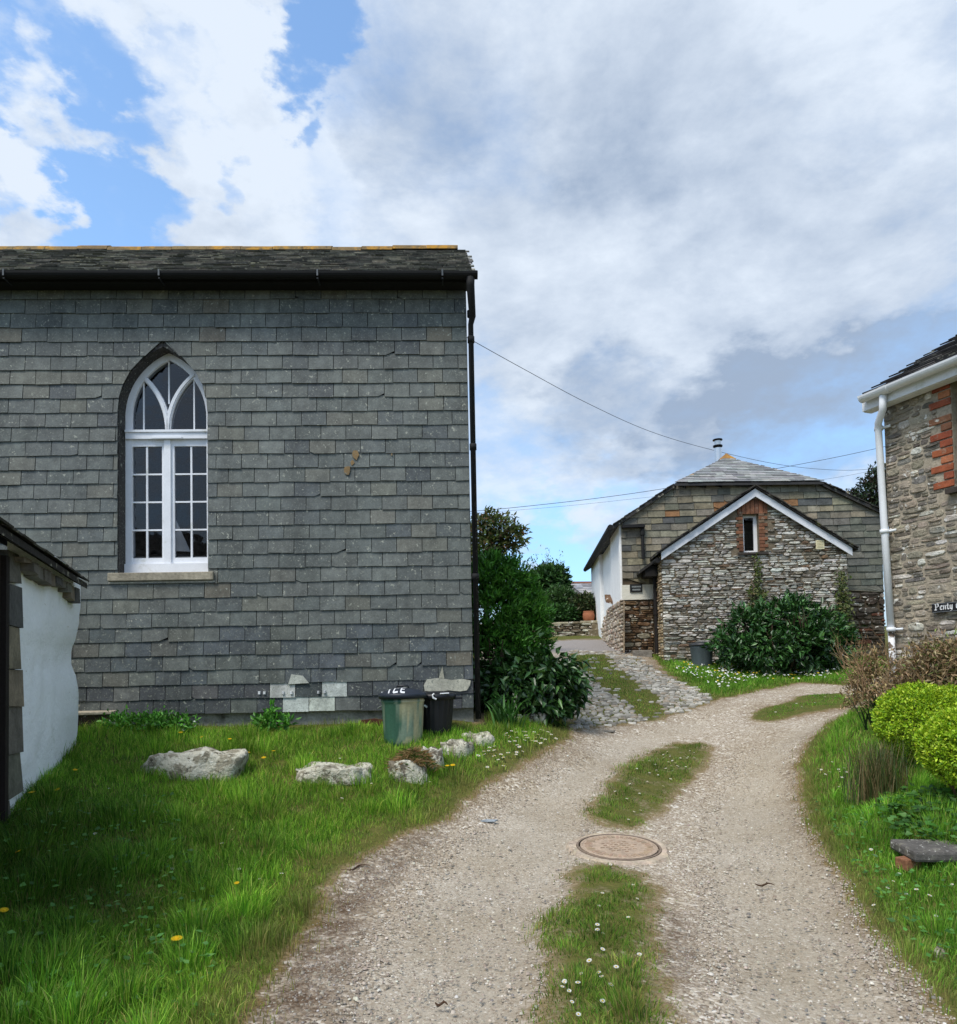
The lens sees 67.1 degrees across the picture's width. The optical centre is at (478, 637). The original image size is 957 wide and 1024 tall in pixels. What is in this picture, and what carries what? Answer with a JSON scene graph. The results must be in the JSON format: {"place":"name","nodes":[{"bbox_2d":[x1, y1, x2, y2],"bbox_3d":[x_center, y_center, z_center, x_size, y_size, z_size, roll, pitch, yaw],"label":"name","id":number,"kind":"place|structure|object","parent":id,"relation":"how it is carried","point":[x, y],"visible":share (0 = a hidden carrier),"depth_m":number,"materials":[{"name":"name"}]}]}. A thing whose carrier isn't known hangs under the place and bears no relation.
{"place":"outdoors","nodes":[
{"label":"outdoors","id":0,"kind":"place"},
{"bbox_2d":[0,626,956,1023],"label":"ground","id":1,"kind":"structure","parent":0,"point":[510,764],"depth_m":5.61,"materials":[{"name":"green plant"}]},
{"bbox_2d":[0,517,88,827],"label":"outbuilding","id":2,"kind":"structure","parent":1,"relation":"on","point":[40,596],"depth_m":5.59,"materials":[{"name":"paint"}]},
{"bbox_2d":[0,555,9,827],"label":"door","id":3,"kind":"structure","parent":2,"relation":"in","point":[4,559],"depth_m":4.93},
{"bbox_2d":[78,710,115,727],"bbox_3d":[-4.318,0.957,7.882,0.648,0.290,0.380,0,-2,-18],"label":"stone step","id":4,"kind":"object","parent":1,"relation":"on","point":[83,716],"visible":0.13,"depth_m":7.76,"materials":[{"name":"stone"}]},
{"bbox_2d":[0,792,217,1014],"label":"clover leaves","id":5,"kind":"object","parent":1,"relation":"on","point":[125,925],"visible":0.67,"depth_m":3.95,"materials":[{"name":"green plant"}]},
{"bbox_2d":[96,704,200,732],"bbox_3d":[-3.537,0.900,7.718,1.070,0.390,0.533,-1,-2,-9],"label":"weed","id":6,"kind":"object","parent":1,"relation":"on","point":[154,717],"visible":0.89,"depth_m":7.66,"materials":[{"name":"green plant"}]},
{"bbox_2d":[171,935,182,940],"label":"dandelion","id":7,"kind":"object","parent":1,"relation":"on","point":[176,938],"visible":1,"depth_m":3.54,"materials":[{"name":"yellow plant"}]},
{"bbox_2d":[137,746,248,781],"bbox_3d":[-2.557,1.181,6.524,0.947,0.364,0.499,-1,-2,0],"label":"boulder","id":8,"kind":"object","parent":1,"relation":"on","point":[205,761],"visible":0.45,"depth_m":6.35,"materials":[{"name":"grey stone"}]},
{"bbox_2d":[0,245,480,726],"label":"slate building","id":9,"kind":"structure","parent":1,"relation":"on","point":[279,435],"depth_m":8.18,"materials":[{"name":"stone"}]},
{"bbox_2d":[124,354,207,572],"bbox_3d":[-3.575,-2.010,8.355,1.001,2.580,0.140,-1,-2,-2],"label":"window","id":10,"kind":"structure","parent":9,"relation":"in","point":[168,438],"depth_m":8.33,"materials":[{"name":"white paint"}]},
{"bbox_2d":[176,521,190,556],"bbox_3d":[-3.599,-1.170,8.626,0.321,0.500,0.050,-1,-2,-2],"label":"model sailboat","id":11,"kind":"object","parent":9,"relation":"on","point":[181,544],"visible":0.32,"depth_m":8.60,"materials":[{"name":"white paint"}]},
{"bbox_2d":[475,342,884,469],"bbox_3d":[5.815,-5.091,17.896,17.226,0.660,1.808,1,-3,-40],"label":"overhead cable","id":12,"kind":"object","parent":9,"relation":"attached to","point":[635,425],"visible":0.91,"depth_m":16.95,"materials":[{"name":"rubber"}]},
{"bbox_2d":[244,699,300,731],"bbox_3d":[-2.269,0.877,7.824,0.588,0.440,0.383,-2,-2,13],"label":"weed","id":13,"kind":"object","parent":1,"relation":"on","point":[264,719],"visible":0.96,"depth_m":7.80,"materials":[{"name":"green plant"}]},
{"bbox_2d":[296,761,372,785],"bbox_3d":[-1.326,1.253,6.562,0.745,0.208,0.420,-1,-2,0],"label":"boulder","id":14,"kind":"object","parent":1,"relation":"on","point":[332,771],"visible":0.6,"depth_m":6.39,"materials":[{"name":"grey stone"}]},
{"bbox_2d":[361,718,382,724],"bbox_3d":[-1.171,0.938,7.976,0.240,0.075,0.050,-1,-2,0],"label":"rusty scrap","id":15,"kind":"object","parent":1,"relation":"on","point":[366,721],"visible":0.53,"depth_m":7.95,"materials":[{"name":"metal"}]},
{"bbox_2d":[377,685,427,746],"bbox_3d":[-0.784,0.808,7.475,0.513,0.626,0.500,-1,-2,0],"label":"dustbin","id":16,"kind":"object","parent":1,"relation":"on","point":[402,712],"visible":0.93,"depth_m":7.29,"materials":[{"name":"plastic"}]},
{"bbox_2d":[388,760,426,783],"bbox_3d":[-0.642,1.260,6.707,0.427,0.276,0.347,-1,-2,0],"label":"boulder","id":17,"kind":"object","parent":1,"relation":"on","point":[405,771],"visible":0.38,"depth_m":6.56,"materials":[{"name":"grey stone"}]},
{"bbox_2d":[383,744,444,773],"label":"dry grass tuft","id":18,"kind":"object","parent":1,"relation":"on","point":[416,754],"visible":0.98,"depth_m":6.67,"materials":[{"name":"brown plant"}]},
{"bbox_2d":[421,746,443,771],"bbox_3d":[-0.441,1.201,6.954,0.249,0.318,0.257,-1,-2,0],"label":"boulder","id":19,"kind":"object","parent":1,"relation":"on","point":[437,753],"visible":0.33,"depth_m":6.87,"materials":[{"name":"grey stone"}]},
{"bbox_2d":[423,691,462,732],"bbox_3d":[-0.452,0.800,7.749,0.461,0.438,0.443,-3,-3,42],"label":"bin","id":20,"kind":"object","parent":1,"relation":"on","point":[438,714],"visible":0.78,"depth_m":7.59,"materials":[{"name":"plastic"}]},
{"bbox_2d":[440,739,473,757],"bbox_3d":[-0.215,1.144,7.314,0.348,0.222,0.323,-1,-2,0],"label":"boulder","id":21,"kind":"object","parent":1,"relation":"on","point":[461,746],"visible":0.59,"depth_m":7.21,"materials":[{"name":"grey stone"}]},
{"bbox_2d":[461,731,494,745],"bbox_3d":[-0.009,1.097,7.666,0.367,0.188,0.307,-1,-2,0],"label":"boulder","id":22,"kind":"object","parent":1,"relation":"on","point":[487,736],"visible":0.44,"depth_m":7.57,"materials":[{"name":"grey stone"}]},
{"bbox_2d":[470,505,533,614],"bbox_3d":[0.353,-1.069,15.011,1.353,3.432,1.341,-3,-3,45],"label":"garden tree","id":23,"kind":"object","parent":1,"relation":"on","point":[491,533],"visible":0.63,"depth_m":14.95,"materials":[{"name":"green plant"}]},
{"bbox_2d":[486,693,530,727],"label":"agapanthus","id":24,"kind":"object","parent":1,"relation":"on","point":[505,713],"visible":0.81,"depth_m":8.23,"materials":[{"name":"green plant"}]},
{"bbox_2d":[471,547,557,699],"bbox_3d":[0.345,-0.141,9.555,1.438,2.214,1.292,-1,-2,0],"label":"green shrub","id":25,"kind":"object","parent":1,"relation":"on","point":[517,601],"visible":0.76,"depth_m":9.39,"materials":[{"name":"green plant"}]},
{"bbox_2d":[473,633,596,726],"bbox_3d":[0.650,0.558,8.912,1.845,1.240,1.172,0,-3,-29],"label":"leaved plant","id":26,"kind":"object","parent":1,"relation":"on","point":[557,690],"visible":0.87,"depth_m":8.70,"materials":[{"name":"green plant"}]},
{"bbox_2d":[523,712,546,724],"bbox_3d":[0.679,1.001,8.710,0.302,0.209,0.213,-1,-2,0],"label":"stone","id":27,"kind":"object","parent":1,"relation":"on","point":[533,717],"visible":0.35,"depth_m":8.64,"materials":[{"name":"grey stone"}]},
{"bbox_2d":[516,545,562,570],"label":"sparse shrub","id":28,"kind":"object","parent":1,"relation":"on","point":[548,559],"visible":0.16,"depth_m":23.48,"materials":[{"name":"green plant"}]},
{"bbox_2d":[481,620,598,635],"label":"garden wall","id":29,"kind":"structure","parent":1,"relation":"on","point":[585,628],"depth_m":20.38,"materials":[{"name":"stone"}]},
{"bbox_2d":[549,602,582,622],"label":"hedge","id":30,"kind":"object","parent":29,"relation":"on","point":[570,611],"visible":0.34,"depth_m":20.64,"materials":[{"name":"green plant"}]},
{"bbox_2d":[565,590,595,621],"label":"tangled bush","id":31,"kind":"object","parent":29,"relation":"on","point":[585,601],"visible":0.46,"depth_m":20.79,"materials":[{"name":"green plant"}]},
{"bbox_2d":[583,611,594,620],"bbox_3d":[3.145,-0.591,20.597,0.346,0.300,0.346,-1,-2,0],"label":"flower pot","id":32,"kind":"object","parent":29,"relation":"on","point":[588,615],"visible":0.97,"depth_m":20.46,"materials":[{"name":"ceramic"}]},
{"bbox_2d":[529,560,574,596],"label":"round bush","id":33,"kind":"object","parent":1,"relation":"on","point":[550,573],"visible":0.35,"depth_m":22.13,"materials":[{"name":"green plant"}]},
{"bbox_2d":[545,582,575,603],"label":"clipped bush","id":34,"kind":"object","parent":1,"relation":"on","point":[562,594],"visible":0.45,"depth_m":21.34,"materials":[{"name":"green plant"}]},
{"bbox_2d":[571,581,591,594],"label":"outhouse","id":35,"kind":"structure","parent":1,"relation":"on","point":[579,586],"depth_m":28.26,"materials":[{"name":"stone"}]},
{"bbox_2d":[567,649,712,729],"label":"cobbled lane","id":36,"kind":"structure","parent":1,"relation":"on","point":[668,694],"depth_m":11.20,"materials":[{"name":"stone"}]},
{"bbox_2d":[570,653,666,723],"bbox_3d":[2.268,0.739,12.711,1.193,1.118,5.682,-1,-2,0],"label":"lane moss","id":37,"kind":"object","parent":36,"relation":"on","point":[617,683],"visible":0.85,"depth_m":12.12,"materials":[{"name":"green plant"}]},
{"bbox_2d":[689,641,713,667],"bbox_3d":[4.334,0.358,13.993,0.480,0.557,0.480,-1,-2,0],"label":"dustbin","id":38,"kind":"object","parent":1,"relation":"on","point":[700,655],"visible":0.66,"depth_m":13.82,"materials":[{"name":"plastic"}]},
{"bbox_2d":[583,438,887,663],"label":"village house","id":39,"kind":"structure","parent":1,"relation":"on","point":[683,551],"depth_m":14.85,"materials":[{"name":"stone"}]},
{"bbox_2d":[630,584,641,591],"bbox_3d":[3.314,-1.031,15.178,0.251,0.168,0.028,-1,-2,4],"label":"house sign","id":40,"kind":"object","parent":39,"relation":"attached to","point":[635,587],"visible":1,"depth_m":15.17,"materials":[{"name":"black metal"}]},
{"bbox_2d":[746,553,772,607],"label":"ivy","id":41,"kind":"object","parent":39,"relation":"attached to","point":[757,593],"visible":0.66,"depth_m":14.20,"materials":[{"name":"green plant"}]},
{"bbox_2d":[832,568,854,635],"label":"ivy","id":42,"kind":"object","parent":39,"relation":"attached to","point":[845,607],"visible":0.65,"depth_m":14.07,"materials":[{"name":"green plant"}]},
{"bbox_2d":[650,654,887,699],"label":"bank grass","id":43,"kind":"structure","parent":1,"relation":"on","point":[748,685],"depth_m":12.60,"materials":[{"name":"green plant"}]},
{"bbox_2d":[676,661,834,686],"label":"wild flowers","id":44,"kind":"object","parent":43,"relation":"on","point":[722,669],"visible":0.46,"depth_m":12.90,"materials":[{"name":"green plant"}]},
{"bbox_2d":[700,588,868,676],"bbox_3d":[5.626,-0.073,13.441,2.961,1.788,1.942,-1,-2,0],"label":"rhododendron","id":45,"kind":"object","parent":1,"relation":"on","point":[804,627],"visible":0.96,"depth_m":13.12,"materials":[{"name":"green plant"}]},
{"bbox_2d":[845,461,887,512],"bbox_3d":[13.615,-3.092,24.036,2.483,5.945,1.893,0,-2,-26],"label":"dark tree","id":46,"kind":"object","parent":1,"relation":"on","point":[868,494],"visible":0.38,"depth_m":24.07,"materials":[{"name":"green plant"}]},
{"bbox_2d":[849,691,887,729],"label":"iris clump","id":47,"kind":"object","parent":1,"relation":"on","point":[873,705],"visible":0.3,"depth_m":7.08,"materials":[{"name":"green plant"}]},
{"bbox_2d":[789,696,956,1023],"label":"verge grass","id":48,"kind":"structure","parent":1,"relation":"on","point":[927,780],"depth_m":4.87,"materials":[{"name":"green plant"}]},
{"bbox_2d":[826,736,921,805],"bbox_3d":[3.222,1.067,5.869,0.753,0.555,0.692,0,-3,-36],"label":"rush clump","id":49,"kind":"object","parent":1,"relation":"on","point":[870,783],"visible":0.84,"depth_m":5.80,"materials":[{"name":"green plant"}]},
{"bbox_2d":[831,630,935,713],"bbox_3d":[4.237,0.398,7.519,0.992,1.171,1.864,-2,-2,21],"label":"withered shrub","id":50,"kind":"object","parent":1,"relation":"on","point":[861,683],"visible":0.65,"depth_m":7.75,"materials":[{"name":"brown plant"}]},
{"bbox_2d":[813,798,956,978],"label":"verge weed leaves","id":51,"kind":"object","parent":1,"relation":"on","point":[906,917],"visible":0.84,"depth_m":4.33,"materials":[{"name":"green plant"}]},
{"bbox_2d":[857,334,956,688],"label":"stone cottage","id":52,"kind":"structure","parent":1,"relation":"on","point":[914,405],"depth_m":7.03,"materials":[{"name":"stone"}]},
{"bbox_2d":[932,601,956,612],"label":"cottage sign","id":53,"kind":"object","parent":52,"relation":"attached to","point":[944,607],"visible":1,"depth_m":6.74,"materials":[{"name":"black metal"}]},
{"bbox_2d":[895,856,920,871],"bbox_3d":[2.738,1.441,4.596,0.120,0.075,0.090,0,-2,-17],"label":"half brick","id":54,"kind":"object","parent":1,"relation":"on","point":[904,862],"visible":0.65,"depth_m":4.56,"materials":[{"name":"orange brick"}]},
{"bbox_2d":[869,624,956,722],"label":"withered shrub","id":55,"kind":"object","parent":1,"relation":"on","point":[942,664],"visible":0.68,"depth_m":6.61,"materials":[{"name":"brown plant"}]},
{"bbox_2d":[869,680,956,763],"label":"lime shrub","id":56,"kind":"object","parent":1,"relation":"on","point":[894,705],"visible":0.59,"depth_m":6.21,"materials":[{"name":"green plant"}]},
{"bbox_2d":[873,783,956,843],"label":"ground ivy leaves","id":57,"kind":"object","parent":1,"relation":"on","point":[917,807],"visible":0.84,"depth_m":5.10,"materials":[{"name":"green plant"}]},
{"bbox_2d":[890,839,956,862],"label":"stone slab","id":58,"kind":"object","parent":1,"relation":"on","point":[921,850],"depth_m":4.57,"materials":[{"name":"grey stone"}]},
{"bbox_2d":[912,702,956,800],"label":"lime shrub","id":59,"kind":"object","parent":1,"relation":"on","point":[936,733],"visible":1,"depth_m":5.08,"materials":[{"name":"green plant"}]},
{"bbox_2d":[933,946,945,958],"bbox_3d":[2.231,1.553,3.490,0.060,0.118,0.052,-1,-2,0],"label":"stone","id":60,"kind":"object","parent":1,"relation":"on","point":[938,948],"visible":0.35,"depth_m":3.48,"materials":[{"name":"beige stone"}]},
{"bbox_2d":[0,0,956,625],"label":"sky","id":61,"kind":"structure","parent":0,"point":[696,222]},
{"bbox_2d":[540,635,621,654],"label":"road","id":62,"kind":"structure","parent":0,"point":[595,644],"depth_m":17.76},
{"bbox_2d":[243,638,956,1023],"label":"gravel track","id":63,"kind":"structure","parent":0,"point":[725,726],"depth_m":4.53,"materials":[{"name":"grey gravel"}]},
{"bbox_2d":[341,864,370,870],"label":"twig","id":64,"kind":"object","parent":63,"relation":"on","point":[354,868],"visible":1,"depth_m":4.89,"materials":[{"name":"brown wood"}]},
{"bbox_2d":[435,1000,447,1006],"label":"twig","id":65,"kind":"object","parent":63,"relation":"on","point":[441,1003],"visible":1,"depth_m":3.02,"materials":[{"name":"wood"}]},
{"bbox_2d":[480,819,497,821],"bbox_3d":[0.089,1.538,6.047,0.146,0.012,0.051,-1,-2,7],"label":"slate shard","id":66,"kind":"object","parent":63,"relation":"on","point":[490,820],"visible":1,"depth_m":6.03,"materials":[{"name":"grey stone"}]},
{"bbox_2d":[565,832,669,864],"bbox_3d":[1.080,1.637,5.536,0.828,0.069,0.852,0,1,-16],"label":"manhole cover","id":67,"kind":"object","parent":63,"relation":"on","point":[622,849],"visible":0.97,"depth_m":5.47,"materials":[{"name":"metal"}]},
{"bbox_2d":[631,650,651,656],"bbox_3d":[3.362,0.346,14.867,0.383,0.150,0.270,-1,-2,4],"label":"slate step","id":68,"kind":"object","parent":63,"relation":"on","point":[645,653],"visible":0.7,"depth_m":14.73,"materials":[{"name":"grey stone"}]},
{"bbox_2d":[512,741,717,1023],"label":"track grass","id":69,"kind":"structure","parent":0,"point":[611,996],"depth_m":3.73,"materials":[{"name":"green plant"}]},
{"bbox_2d":[470,472,863,513],"bbox_3d":[10.106,-7.179,34.293,21.630,2.261,0.012,-1,-2,0],"label":"overhead cable","id":70,"kind":"object","parent":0,"point":[626,499],"visible":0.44,"depth_m":34.26,"materials":[{"name":"rubber"}]},
{"bbox_2d":[470,446,884,511],"bbox_3d":[7.738,-5.739,25.351,16.651,2.872,0.285,-1,-2,-9],"label":"overhead cable","id":71,"kind":"object","parent":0,"point":[665,488],"visible":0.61,"depth_m":24.91,"materials":[{"name":"rubber"}]},
{"bbox_2d":[748,693,849,722],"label":"side grass","id":72,"kind":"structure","parent":0,"point":[797,704],"depth_m":10.25,"materials":[{"name":"green plant"}]}
]}

